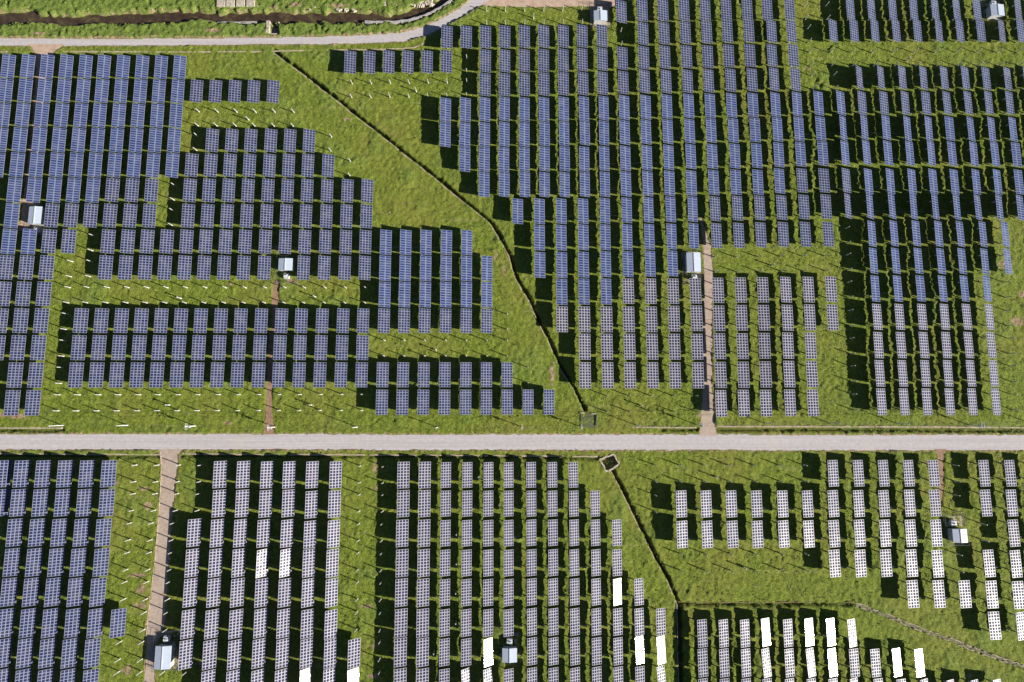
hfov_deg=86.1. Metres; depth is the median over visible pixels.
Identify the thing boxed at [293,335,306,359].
solar table
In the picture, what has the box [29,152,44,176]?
solar table
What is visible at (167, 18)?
stream water
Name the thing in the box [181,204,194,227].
solar table
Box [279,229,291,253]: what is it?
solar table
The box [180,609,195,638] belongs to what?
solar table
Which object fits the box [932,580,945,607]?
solar table
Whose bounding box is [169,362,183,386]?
solar table
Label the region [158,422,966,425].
overhead cable
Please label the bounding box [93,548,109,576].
solar table
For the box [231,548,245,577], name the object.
solar table
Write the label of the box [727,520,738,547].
solar table
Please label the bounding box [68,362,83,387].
solar table
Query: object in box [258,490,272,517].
solar table
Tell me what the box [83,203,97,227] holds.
solar table
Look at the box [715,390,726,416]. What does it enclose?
solar table
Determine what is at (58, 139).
solar table
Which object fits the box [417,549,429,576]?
solar table
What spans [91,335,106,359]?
solar table
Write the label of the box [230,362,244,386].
solar table
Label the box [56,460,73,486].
solar table
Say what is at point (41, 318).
solar table
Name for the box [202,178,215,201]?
solar table
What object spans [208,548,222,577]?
solar table
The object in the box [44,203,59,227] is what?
solar table
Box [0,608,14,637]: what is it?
solar table
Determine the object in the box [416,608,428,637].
solar table
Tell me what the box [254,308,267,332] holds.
solar table
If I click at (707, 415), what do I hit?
path
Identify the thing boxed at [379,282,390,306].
solar table
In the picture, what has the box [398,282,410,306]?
solar table
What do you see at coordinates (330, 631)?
solar table
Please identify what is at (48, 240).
solar table
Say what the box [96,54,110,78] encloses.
solar table
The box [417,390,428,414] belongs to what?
solar table
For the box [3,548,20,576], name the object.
solar table
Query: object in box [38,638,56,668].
solar table
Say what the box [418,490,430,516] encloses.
solar table
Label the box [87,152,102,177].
solar table
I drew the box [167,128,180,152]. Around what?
solar table
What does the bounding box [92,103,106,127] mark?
solar table
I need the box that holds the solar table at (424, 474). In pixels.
[419,462,430,487]
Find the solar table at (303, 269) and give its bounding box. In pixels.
[297,255,309,279]
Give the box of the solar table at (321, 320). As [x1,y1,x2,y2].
[316,308,328,332]
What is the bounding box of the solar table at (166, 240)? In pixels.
[159,229,173,253]
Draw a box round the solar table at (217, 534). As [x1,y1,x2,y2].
[210,519,224,547]
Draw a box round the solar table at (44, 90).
[37,78,51,102]
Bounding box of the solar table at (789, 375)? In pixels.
[783,361,794,386]
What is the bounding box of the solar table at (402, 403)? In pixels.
[396,390,407,414]
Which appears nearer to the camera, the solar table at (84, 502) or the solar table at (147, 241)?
the solar table at (84, 502)
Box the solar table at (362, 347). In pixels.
[356,335,368,359]
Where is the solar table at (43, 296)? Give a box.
[35,281,51,305]
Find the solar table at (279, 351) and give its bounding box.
[273,335,286,359]
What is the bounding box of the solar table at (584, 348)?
[579,334,590,359]
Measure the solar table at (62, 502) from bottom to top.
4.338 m
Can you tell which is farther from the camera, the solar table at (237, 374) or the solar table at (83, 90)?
the solar table at (83, 90)
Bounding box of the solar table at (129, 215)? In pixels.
[122,203,136,227]
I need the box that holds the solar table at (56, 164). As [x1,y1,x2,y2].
[49,152,64,176]
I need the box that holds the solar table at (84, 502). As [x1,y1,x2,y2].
[76,489,92,516]
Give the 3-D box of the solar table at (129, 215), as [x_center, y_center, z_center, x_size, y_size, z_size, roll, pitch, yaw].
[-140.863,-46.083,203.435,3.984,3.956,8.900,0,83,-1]
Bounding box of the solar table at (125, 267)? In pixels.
[118,255,132,279]
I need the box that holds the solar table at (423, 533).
[418,519,429,546]
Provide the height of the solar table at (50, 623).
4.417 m
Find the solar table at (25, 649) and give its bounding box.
[16,637,34,668]
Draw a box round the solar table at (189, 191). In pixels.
[183,178,196,201]
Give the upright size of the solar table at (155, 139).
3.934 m
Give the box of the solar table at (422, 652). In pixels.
[416,637,428,666]
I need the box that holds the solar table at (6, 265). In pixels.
[0,255,14,279]
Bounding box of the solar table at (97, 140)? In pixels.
[90,127,104,152]
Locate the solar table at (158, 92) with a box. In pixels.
[152,79,165,103]
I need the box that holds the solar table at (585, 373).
[579,362,590,387]
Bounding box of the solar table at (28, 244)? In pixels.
[21,229,36,253]
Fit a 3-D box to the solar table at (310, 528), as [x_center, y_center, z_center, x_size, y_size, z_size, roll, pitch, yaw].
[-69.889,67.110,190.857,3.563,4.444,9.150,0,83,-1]
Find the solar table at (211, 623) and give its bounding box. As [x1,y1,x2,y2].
[204,608,219,638]
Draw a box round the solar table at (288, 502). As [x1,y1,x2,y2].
[282,489,294,516]
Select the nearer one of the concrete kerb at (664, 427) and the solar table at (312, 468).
the solar table at (312, 468)
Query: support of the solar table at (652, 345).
on the ground at (416, 198)
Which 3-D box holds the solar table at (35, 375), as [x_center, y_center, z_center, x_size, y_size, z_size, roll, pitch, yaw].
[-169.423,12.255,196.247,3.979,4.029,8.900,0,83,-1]
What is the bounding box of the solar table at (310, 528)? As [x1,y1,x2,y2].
[303,520,316,548]
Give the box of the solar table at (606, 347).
[601,334,612,359]
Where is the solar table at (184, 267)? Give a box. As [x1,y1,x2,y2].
[177,255,191,279]
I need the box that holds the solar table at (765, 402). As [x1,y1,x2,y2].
[760,390,771,416]
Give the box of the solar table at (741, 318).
[735,305,747,329]
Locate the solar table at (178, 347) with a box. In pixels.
[172,335,185,359]
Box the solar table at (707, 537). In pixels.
[701,520,712,547]
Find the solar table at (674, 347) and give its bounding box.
[668,334,680,359]
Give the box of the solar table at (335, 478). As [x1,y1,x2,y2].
[329,461,341,488]
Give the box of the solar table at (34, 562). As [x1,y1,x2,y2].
[25,548,42,576]
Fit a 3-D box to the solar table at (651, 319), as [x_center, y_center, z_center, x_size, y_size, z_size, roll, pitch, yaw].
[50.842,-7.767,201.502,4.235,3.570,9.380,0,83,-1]
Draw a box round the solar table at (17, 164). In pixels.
[9,152,24,176]
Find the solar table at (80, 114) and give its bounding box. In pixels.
[73,103,87,127]
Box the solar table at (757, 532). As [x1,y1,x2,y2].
[752,521,763,547]
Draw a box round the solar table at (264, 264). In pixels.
[257,255,270,279]
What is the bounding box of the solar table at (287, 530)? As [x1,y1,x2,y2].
[280,519,293,547]
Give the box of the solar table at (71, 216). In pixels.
[63,203,78,227]
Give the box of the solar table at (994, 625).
[986,611,1001,639]
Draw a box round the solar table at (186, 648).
[178,639,193,669]
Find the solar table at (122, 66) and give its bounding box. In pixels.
[116,54,129,78]
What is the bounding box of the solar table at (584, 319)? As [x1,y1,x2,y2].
[579,306,589,331]
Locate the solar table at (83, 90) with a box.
[75,78,90,102]
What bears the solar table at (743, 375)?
on the ground at (416, 198)
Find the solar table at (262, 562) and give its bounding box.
[256,548,268,577]
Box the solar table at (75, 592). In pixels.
[66,577,83,606]
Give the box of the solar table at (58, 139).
[51,127,66,151]
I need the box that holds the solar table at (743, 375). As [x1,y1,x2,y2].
[737,362,749,387]
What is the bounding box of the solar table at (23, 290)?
[15,281,30,305]
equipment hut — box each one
[28,206,44,225]
[154,643,174,669]
[278,258,293,270]
[502,645,516,662]
[593,9,606,24]
[685,252,700,272]
[947,528,967,542]
[985,4,1004,19]
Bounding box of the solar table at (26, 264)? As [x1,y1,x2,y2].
[18,255,34,279]
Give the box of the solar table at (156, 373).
[149,362,163,387]
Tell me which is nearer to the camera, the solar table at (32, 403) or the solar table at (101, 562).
the solar table at (101, 562)
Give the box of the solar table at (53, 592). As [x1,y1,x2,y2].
[44,577,61,606]
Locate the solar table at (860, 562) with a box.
[854,549,866,576]
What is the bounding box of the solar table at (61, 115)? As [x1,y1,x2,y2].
[54,103,68,127]
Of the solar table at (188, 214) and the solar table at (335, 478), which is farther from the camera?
the solar table at (188, 214)
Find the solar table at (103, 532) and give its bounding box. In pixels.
[95,518,111,546]
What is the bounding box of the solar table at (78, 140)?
[71,127,85,152]
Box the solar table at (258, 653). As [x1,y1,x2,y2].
[252,638,265,668]
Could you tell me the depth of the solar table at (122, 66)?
208.77 m
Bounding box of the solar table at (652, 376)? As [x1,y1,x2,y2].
[647,362,658,387]
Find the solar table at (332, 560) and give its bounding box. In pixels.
[326,548,338,577]
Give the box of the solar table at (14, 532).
[5,518,23,546]
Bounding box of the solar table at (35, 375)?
[27,362,43,387]
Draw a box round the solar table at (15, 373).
[6,362,23,387]
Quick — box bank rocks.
[257,0,434,12]
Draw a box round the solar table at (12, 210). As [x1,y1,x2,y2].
[3,203,19,227]
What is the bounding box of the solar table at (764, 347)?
[758,333,770,358]
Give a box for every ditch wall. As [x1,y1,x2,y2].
[273,52,582,410]
[610,471,676,603]
[676,604,678,681]
[678,601,854,602]
[856,603,1023,665]
[856,606,1015,665]
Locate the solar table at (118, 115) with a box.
[111,103,125,127]
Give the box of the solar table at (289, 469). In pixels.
[282,461,295,488]
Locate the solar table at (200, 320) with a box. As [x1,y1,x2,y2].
[193,308,207,332]
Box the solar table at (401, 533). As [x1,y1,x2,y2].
[396,519,408,546]
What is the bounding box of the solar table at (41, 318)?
[33,308,48,332]
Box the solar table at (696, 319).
[691,305,702,330]
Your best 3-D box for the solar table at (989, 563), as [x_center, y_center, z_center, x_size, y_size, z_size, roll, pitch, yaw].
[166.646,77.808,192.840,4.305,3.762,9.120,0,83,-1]
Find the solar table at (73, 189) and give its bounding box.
[66,177,80,202]
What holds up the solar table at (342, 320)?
on the ground at (416, 198)
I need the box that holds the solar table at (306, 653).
[300,638,313,668]
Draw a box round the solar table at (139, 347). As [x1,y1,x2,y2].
[131,335,146,359]
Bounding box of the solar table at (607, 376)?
[602,362,613,387]
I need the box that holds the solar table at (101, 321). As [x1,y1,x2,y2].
[93,308,108,332]
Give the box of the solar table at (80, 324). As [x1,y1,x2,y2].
[73,308,88,332]
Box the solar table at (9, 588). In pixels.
[0,577,18,606]
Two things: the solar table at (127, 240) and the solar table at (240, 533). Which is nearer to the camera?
the solar table at (240, 533)
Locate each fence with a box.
[151,630,180,671]
[498,632,520,664]
[589,2,609,27]
[681,250,704,283]
[942,515,969,545]
[981,0,1006,22]
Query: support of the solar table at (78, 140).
on the ground at (416, 198)
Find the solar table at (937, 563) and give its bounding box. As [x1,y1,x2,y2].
[931,550,943,577]
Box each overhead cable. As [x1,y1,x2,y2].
[150,425,962,428]
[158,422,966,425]
[178,424,1008,427]
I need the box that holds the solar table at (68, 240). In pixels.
[61,229,76,253]
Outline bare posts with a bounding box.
[113,48,1023,675]
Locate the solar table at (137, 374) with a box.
[129,362,144,387]
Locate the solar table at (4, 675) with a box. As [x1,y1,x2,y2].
[0,668,10,681]
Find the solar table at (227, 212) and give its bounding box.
[220,204,233,227]
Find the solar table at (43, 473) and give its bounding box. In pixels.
[34,460,51,487]
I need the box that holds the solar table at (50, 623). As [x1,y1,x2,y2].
[41,608,58,637]
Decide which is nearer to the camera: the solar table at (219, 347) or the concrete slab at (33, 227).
the solar table at (219, 347)
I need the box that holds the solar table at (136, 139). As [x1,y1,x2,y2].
[129,128,142,152]
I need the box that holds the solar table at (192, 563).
[184,548,199,577]
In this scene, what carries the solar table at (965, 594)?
on the ground at (416, 198)
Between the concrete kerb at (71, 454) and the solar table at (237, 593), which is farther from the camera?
the concrete kerb at (71, 454)
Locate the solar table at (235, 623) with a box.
[228,609,242,638]
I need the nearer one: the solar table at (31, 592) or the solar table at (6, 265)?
the solar table at (31, 592)
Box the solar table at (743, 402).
[738,390,749,416]
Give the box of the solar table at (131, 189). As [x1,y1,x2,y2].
[125,178,138,201]
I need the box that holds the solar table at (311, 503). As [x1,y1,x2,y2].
[305,491,317,518]
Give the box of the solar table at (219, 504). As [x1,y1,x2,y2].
[212,489,226,517]
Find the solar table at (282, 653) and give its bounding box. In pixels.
[275,638,289,668]
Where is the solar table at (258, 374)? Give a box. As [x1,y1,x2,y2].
[251,362,264,386]
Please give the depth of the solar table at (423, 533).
190.23 m
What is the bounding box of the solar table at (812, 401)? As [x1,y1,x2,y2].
[807,390,818,415]
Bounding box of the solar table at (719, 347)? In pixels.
[714,333,725,358]
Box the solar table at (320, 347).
[314,335,327,359]
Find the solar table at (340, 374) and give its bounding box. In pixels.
[334,362,346,386]
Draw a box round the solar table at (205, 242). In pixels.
[199,229,212,253]
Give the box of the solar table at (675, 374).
[669,362,680,387]
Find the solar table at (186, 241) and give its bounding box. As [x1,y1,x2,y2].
[179,229,193,253]
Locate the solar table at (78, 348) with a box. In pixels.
[70,335,86,359]
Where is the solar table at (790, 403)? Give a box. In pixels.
[784,389,795,415]
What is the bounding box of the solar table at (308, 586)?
[301,578,314,607]
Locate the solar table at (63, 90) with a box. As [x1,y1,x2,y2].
[56,78,70,102]
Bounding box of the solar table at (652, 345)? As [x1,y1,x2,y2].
[646,334,657,359]
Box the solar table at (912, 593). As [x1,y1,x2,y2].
[906,580,918,607]
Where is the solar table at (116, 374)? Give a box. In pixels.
[109,362,124,387]
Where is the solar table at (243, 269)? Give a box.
[237,255,250,279]
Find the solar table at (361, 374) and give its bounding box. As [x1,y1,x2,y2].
[355,362,367,386]
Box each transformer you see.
[34,227,41,232]
[163,634,170,641]
[284,273,289,278]
[948,520,956,525]
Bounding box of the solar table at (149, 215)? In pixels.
[142,203,156,227]
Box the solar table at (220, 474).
[213,461,226,487]
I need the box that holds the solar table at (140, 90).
[133,79,146,103]
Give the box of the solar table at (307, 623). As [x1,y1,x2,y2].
[300,608,313,638]
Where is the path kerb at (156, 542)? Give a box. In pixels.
[145,452,161,645]
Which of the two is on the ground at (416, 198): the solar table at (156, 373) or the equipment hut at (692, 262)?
the solar table at (156, 373)
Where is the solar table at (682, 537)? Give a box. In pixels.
[677,520,687,547]
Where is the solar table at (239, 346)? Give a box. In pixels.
[232,335,245,359]
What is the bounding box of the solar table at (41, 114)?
[34,102,49,126]
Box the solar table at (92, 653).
[83,638,100,668]
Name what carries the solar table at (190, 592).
on the ground at (416, 198)
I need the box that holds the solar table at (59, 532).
[50,518,67,546]
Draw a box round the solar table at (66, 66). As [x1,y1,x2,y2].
[58,54,73,78]
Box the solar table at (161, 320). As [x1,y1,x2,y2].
[154,308,167,332]
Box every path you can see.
[18,44,65,230]
[144,449,182,681]
[263,280,278,433]
[699,217,717,435]
[935,449,945,506]
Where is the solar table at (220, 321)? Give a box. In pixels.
[214,308,227,332]
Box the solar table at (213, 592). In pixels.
[206,578,221,607]
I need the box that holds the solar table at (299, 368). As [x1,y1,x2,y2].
[292,362,305,386]
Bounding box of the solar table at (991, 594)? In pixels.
[984,580,998,608]
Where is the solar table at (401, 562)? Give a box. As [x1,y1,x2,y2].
[396,549,407,576]
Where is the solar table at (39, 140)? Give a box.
[31,127,46,151]
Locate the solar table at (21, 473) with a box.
[12,460,30,487]
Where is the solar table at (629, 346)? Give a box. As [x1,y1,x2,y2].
[624,334,635,359]
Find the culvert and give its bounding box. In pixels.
[266,21,279,34]
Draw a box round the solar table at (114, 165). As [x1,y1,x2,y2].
[107,152,121,177]
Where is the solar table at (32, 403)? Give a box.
[24,390,40,414]
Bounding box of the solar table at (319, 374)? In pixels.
[313,362,325,386]
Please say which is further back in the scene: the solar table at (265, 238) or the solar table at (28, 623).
the solar table at (265, 238)
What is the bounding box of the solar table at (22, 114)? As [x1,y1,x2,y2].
[15,102,30,126]
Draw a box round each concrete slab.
[30,206,48,234]
[157,630,179,668]
[499,632,519,661]
[590,6,608,27]
[681,252,701,283]
[944,516,962,543]
[981,0,1001,20]
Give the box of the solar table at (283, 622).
[276,608,290,638]
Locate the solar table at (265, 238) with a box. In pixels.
[259,229,271,253]
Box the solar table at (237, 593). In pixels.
[230,578,244,607]
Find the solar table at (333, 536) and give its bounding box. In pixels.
[327,520,339,547]
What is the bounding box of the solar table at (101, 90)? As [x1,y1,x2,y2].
[94,78,108,102]
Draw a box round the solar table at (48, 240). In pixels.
[41,229,56,253]
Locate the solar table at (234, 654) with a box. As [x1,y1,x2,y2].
[227,639,241,669]
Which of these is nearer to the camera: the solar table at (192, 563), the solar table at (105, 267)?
the solar table at (192, 563)
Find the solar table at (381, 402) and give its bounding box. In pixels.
[376,390,387,414]
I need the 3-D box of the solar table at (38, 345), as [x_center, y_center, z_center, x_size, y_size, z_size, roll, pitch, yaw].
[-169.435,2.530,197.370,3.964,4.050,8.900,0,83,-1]
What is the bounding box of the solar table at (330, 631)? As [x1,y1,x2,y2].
[324,609,337,639]
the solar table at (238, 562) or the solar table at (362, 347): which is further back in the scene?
the solar table at (362, 347)
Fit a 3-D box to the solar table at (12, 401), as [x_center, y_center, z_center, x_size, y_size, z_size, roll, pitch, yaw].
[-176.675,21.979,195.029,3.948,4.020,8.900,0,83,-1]
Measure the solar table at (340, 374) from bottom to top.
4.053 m
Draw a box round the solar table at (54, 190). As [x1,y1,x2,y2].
[46,177,61,202]
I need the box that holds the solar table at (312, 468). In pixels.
[305,461,318,488]
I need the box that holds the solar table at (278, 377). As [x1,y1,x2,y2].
[272,362,285,386]
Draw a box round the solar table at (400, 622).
[395,608,407,637]
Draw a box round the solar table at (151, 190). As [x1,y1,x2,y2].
[144,178,158,201]
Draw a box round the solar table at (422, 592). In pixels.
[417,578,428,606]
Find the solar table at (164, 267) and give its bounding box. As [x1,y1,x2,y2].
[157,255,171,279]
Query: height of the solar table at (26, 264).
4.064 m
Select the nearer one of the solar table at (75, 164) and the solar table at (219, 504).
the solar table at (219, 504)
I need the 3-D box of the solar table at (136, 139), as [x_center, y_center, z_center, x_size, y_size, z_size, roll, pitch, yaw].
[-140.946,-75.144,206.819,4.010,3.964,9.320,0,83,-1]
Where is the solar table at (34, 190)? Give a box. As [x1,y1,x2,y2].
[26,177,41,202]
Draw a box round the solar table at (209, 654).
[202,639,217,669]
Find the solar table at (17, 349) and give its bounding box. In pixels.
[9,335,25,359]
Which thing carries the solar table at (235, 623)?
on the ground at (416, 198)
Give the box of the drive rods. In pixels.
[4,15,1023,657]
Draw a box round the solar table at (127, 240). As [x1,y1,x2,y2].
[120,229,134,253]
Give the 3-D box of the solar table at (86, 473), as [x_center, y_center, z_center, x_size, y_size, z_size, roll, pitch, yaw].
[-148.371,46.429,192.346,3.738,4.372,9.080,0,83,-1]
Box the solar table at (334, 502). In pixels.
[328,490,340,517]
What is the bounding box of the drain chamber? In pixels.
[580,412,596,427]
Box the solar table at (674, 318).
[668,306,679,330]
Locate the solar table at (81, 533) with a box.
[73,518,89,546]
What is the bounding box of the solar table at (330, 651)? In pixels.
[324,638,336,668]
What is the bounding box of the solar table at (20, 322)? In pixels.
[12,308,28,332]
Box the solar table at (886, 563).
[879,549,891,576]
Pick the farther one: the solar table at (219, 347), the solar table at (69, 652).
the solar table at (219, 347)
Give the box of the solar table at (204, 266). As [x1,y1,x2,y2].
[197,255,210,279]
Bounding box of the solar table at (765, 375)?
[759,361,771,386]
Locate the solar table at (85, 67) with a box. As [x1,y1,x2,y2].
[78,54,92,78]
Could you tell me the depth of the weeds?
200.76 m
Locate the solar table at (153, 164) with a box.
[146,153,159,177]
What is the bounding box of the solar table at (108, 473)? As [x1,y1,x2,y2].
[100,460,116,486]
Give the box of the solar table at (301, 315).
[295,308,307,332]
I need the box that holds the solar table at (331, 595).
[325,578,337,607]
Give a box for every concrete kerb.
[0,427,62,428]
[0,453,159,454]
[63,42,424,52]
[182,453,597,456]
[633,426,696,428]
[717,426,1023,427]
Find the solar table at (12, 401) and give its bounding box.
[3,390,20,415]
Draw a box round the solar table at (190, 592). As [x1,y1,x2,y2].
[183,578,197,607]
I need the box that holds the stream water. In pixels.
[0,0,448,27]
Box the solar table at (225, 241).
[219,229,232,253]
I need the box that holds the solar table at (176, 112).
[169,103,182,127]
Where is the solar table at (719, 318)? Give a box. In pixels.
[713,305,724,330]
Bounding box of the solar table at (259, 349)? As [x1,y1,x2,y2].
[253,335,266,359]
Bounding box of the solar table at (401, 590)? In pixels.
[395,578,407,606]
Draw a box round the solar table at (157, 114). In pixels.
[150,103,163,127]
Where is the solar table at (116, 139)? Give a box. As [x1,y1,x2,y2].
[109,127,123,152]
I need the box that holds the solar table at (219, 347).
[212,335,225,359]
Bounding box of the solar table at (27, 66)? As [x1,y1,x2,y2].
[20,54,35,78]
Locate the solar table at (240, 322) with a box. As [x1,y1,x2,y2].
[234,308,247,332]
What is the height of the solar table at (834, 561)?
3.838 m
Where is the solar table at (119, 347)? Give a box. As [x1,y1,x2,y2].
[111,335,126,359]
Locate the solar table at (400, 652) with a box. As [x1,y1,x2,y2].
[394,637,406,666]
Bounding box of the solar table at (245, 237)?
[238,229,251,253]
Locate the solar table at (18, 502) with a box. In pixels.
[9,489,27,516]
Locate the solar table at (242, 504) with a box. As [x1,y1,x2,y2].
[235,489,249,517]
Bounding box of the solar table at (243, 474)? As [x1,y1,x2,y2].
[236,461,249,487]
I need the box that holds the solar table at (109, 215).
[102,203,117,227]
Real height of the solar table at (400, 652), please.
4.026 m
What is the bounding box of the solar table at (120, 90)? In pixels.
[113,78,127,102]
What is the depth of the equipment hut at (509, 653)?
186.03 m
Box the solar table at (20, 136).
[12,127,27,151]
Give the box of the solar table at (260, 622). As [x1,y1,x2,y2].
[253,608,267,638]
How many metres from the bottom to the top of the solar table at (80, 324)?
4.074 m
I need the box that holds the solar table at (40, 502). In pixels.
[31,489,48,516]
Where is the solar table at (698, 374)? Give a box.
[692,362,703,387]
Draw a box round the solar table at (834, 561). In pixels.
[829,549,840,577]
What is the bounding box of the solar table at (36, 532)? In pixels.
[28,518,45,546]
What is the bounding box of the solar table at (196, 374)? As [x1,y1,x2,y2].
[190,362,203,386]
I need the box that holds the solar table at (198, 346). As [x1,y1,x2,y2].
[191,335,205,359]
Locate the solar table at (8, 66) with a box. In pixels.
[0,54,15,78]
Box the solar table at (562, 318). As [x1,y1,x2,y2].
[556,306,567,331]
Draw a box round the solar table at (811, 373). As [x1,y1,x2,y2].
[806,361,817,386]
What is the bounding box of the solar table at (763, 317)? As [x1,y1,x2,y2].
[758,305,769,329]
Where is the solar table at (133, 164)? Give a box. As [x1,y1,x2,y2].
[127,152,140,177]
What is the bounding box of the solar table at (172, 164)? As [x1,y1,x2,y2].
[165,153,178,177]
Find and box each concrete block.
[217,0,225,6]
[226,0,234,6]
[236,0,244,6]
[246,0,254,6]
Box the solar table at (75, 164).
[68,152,83,176]
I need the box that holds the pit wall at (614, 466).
[599,454,619,471]
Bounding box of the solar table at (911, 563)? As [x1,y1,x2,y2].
[905,549,917,576]
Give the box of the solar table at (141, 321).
[133,308,148,332]
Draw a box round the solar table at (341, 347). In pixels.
[335,335,347,359]
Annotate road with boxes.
[0,0,488,45]
[0,433,1023,450]
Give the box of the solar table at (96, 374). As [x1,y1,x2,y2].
[88,362,103,387]
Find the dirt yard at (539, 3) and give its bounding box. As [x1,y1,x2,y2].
[481,0,624,20]
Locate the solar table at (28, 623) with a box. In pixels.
[19,608,36,637]
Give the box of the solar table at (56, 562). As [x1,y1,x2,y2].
[47,548,64,576]
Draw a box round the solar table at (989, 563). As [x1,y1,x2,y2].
[981,549,995,576]
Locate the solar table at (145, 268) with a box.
[138,255,152,279]
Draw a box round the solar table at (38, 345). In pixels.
[30,335,46,359]
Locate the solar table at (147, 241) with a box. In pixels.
[140,229,154,253]
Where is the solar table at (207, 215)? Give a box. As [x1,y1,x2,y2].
[200,204,214,227]
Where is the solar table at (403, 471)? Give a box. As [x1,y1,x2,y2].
[397,462,409,488]
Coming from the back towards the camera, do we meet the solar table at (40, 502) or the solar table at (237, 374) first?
the solar table at (237, 374)
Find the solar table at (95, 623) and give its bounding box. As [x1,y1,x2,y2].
[86,608,103,637]
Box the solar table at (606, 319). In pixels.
[601,306,612,331]
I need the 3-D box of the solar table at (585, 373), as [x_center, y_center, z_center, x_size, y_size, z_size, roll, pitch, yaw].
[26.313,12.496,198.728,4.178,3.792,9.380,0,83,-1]
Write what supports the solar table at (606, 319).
on the ground at (416, 198)
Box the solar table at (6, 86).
[0,78,13,102]
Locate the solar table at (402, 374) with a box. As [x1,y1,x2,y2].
[397,362,408,386]
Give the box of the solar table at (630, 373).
[624,362,635,387]
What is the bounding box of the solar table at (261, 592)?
[254,578,268,607]
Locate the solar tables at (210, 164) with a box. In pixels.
[0,0,1023,681]
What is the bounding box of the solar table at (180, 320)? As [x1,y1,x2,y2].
[173,308,187,332]
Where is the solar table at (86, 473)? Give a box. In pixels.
[78,460,94,486]
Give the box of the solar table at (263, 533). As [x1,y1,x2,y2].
[256,519,270,547]
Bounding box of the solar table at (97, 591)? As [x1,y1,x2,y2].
[89,577,106,606]
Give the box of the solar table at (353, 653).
[347,638,360,668]
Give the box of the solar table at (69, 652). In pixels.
[61,638,78,668]
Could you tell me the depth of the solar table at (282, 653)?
185.15 m
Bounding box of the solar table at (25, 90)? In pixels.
[17,78,32,102]
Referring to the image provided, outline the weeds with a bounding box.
[0,0,1023,681]
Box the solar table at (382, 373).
[376,362,388,386]
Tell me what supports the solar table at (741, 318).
on the ground at (416, 198)
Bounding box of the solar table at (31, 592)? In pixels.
[22,577,39,606]
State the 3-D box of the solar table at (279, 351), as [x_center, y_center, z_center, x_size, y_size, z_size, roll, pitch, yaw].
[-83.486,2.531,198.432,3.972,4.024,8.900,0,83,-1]
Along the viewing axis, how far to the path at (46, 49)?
209.75 m
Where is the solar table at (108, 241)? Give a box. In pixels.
[100,229,115,253]
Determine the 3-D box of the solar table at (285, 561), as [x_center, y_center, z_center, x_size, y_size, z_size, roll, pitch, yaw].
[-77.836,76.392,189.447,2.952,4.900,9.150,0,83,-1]
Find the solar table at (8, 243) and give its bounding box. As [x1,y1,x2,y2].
[0,228,16,253]
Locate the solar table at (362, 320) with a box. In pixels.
[357,308,368,332]
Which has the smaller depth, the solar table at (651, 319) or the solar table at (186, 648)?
the solar table at (186, 648)
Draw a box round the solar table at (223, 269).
[217,255,230,279]
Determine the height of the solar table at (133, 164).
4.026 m
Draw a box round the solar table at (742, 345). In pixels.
[736,333,748,358]
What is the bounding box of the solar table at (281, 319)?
[275,308,287,332]
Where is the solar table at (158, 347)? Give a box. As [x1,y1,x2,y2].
[151,335,166,359]
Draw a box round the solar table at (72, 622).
[64,608,81,637]
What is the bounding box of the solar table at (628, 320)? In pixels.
[623,306,634,331]
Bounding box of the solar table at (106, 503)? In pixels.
[98,489,114,516]
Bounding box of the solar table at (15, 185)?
[6,177,22,202]
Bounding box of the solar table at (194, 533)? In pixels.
[186,518,201,546]
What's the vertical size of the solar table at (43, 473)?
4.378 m
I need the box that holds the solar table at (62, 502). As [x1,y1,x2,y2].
[54,489,70,516]
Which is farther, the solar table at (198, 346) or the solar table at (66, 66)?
the solar table at (66, 66)
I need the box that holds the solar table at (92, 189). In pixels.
[85,177,99,202]
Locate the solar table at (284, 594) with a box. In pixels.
[278,578,291,607]
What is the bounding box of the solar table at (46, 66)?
[39,54,54,78]
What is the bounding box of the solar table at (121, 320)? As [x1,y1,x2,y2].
[113,308,128,332]
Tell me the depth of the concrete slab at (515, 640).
189.15 m
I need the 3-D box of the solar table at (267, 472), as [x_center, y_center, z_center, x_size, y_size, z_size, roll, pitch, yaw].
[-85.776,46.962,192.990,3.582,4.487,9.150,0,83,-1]
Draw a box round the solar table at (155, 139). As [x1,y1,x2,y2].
[148,128,161,152]
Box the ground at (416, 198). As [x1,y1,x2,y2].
[0,0,1023,681]
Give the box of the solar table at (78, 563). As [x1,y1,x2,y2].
[69,548,86,576]
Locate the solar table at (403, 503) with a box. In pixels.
[397,490,409,516]
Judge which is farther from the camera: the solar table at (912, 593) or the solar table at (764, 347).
the solar table at (764, 347)
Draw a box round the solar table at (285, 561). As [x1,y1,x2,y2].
[279,548,291,577]
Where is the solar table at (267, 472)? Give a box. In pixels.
[260,461,273,488]
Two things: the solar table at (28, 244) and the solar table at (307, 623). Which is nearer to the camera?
the solar table at (307, 623)
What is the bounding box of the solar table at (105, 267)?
[98,255,112,279]
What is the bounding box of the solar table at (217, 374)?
[210,362,223,386]
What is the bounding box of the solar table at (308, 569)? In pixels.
[302,548,315,577]
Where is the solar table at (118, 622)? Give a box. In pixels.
[109,608,126,637]
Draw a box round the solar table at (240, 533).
[233,519,247,547]
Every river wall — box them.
[218,21,257,24]
[365,0,453,24]
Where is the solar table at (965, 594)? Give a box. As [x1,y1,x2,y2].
[958,580,971,607]
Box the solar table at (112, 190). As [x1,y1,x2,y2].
[105,178,119,201]
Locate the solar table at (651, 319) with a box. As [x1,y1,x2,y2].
[645,306,656,331]
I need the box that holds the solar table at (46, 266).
[38,255,54,279]
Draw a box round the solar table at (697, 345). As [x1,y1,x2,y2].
[691,334,702,359]
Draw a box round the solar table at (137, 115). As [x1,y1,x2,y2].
[131,103,144,127]
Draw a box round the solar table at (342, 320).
[337,308,348,332]
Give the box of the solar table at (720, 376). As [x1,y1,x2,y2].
[714,362,726,387]

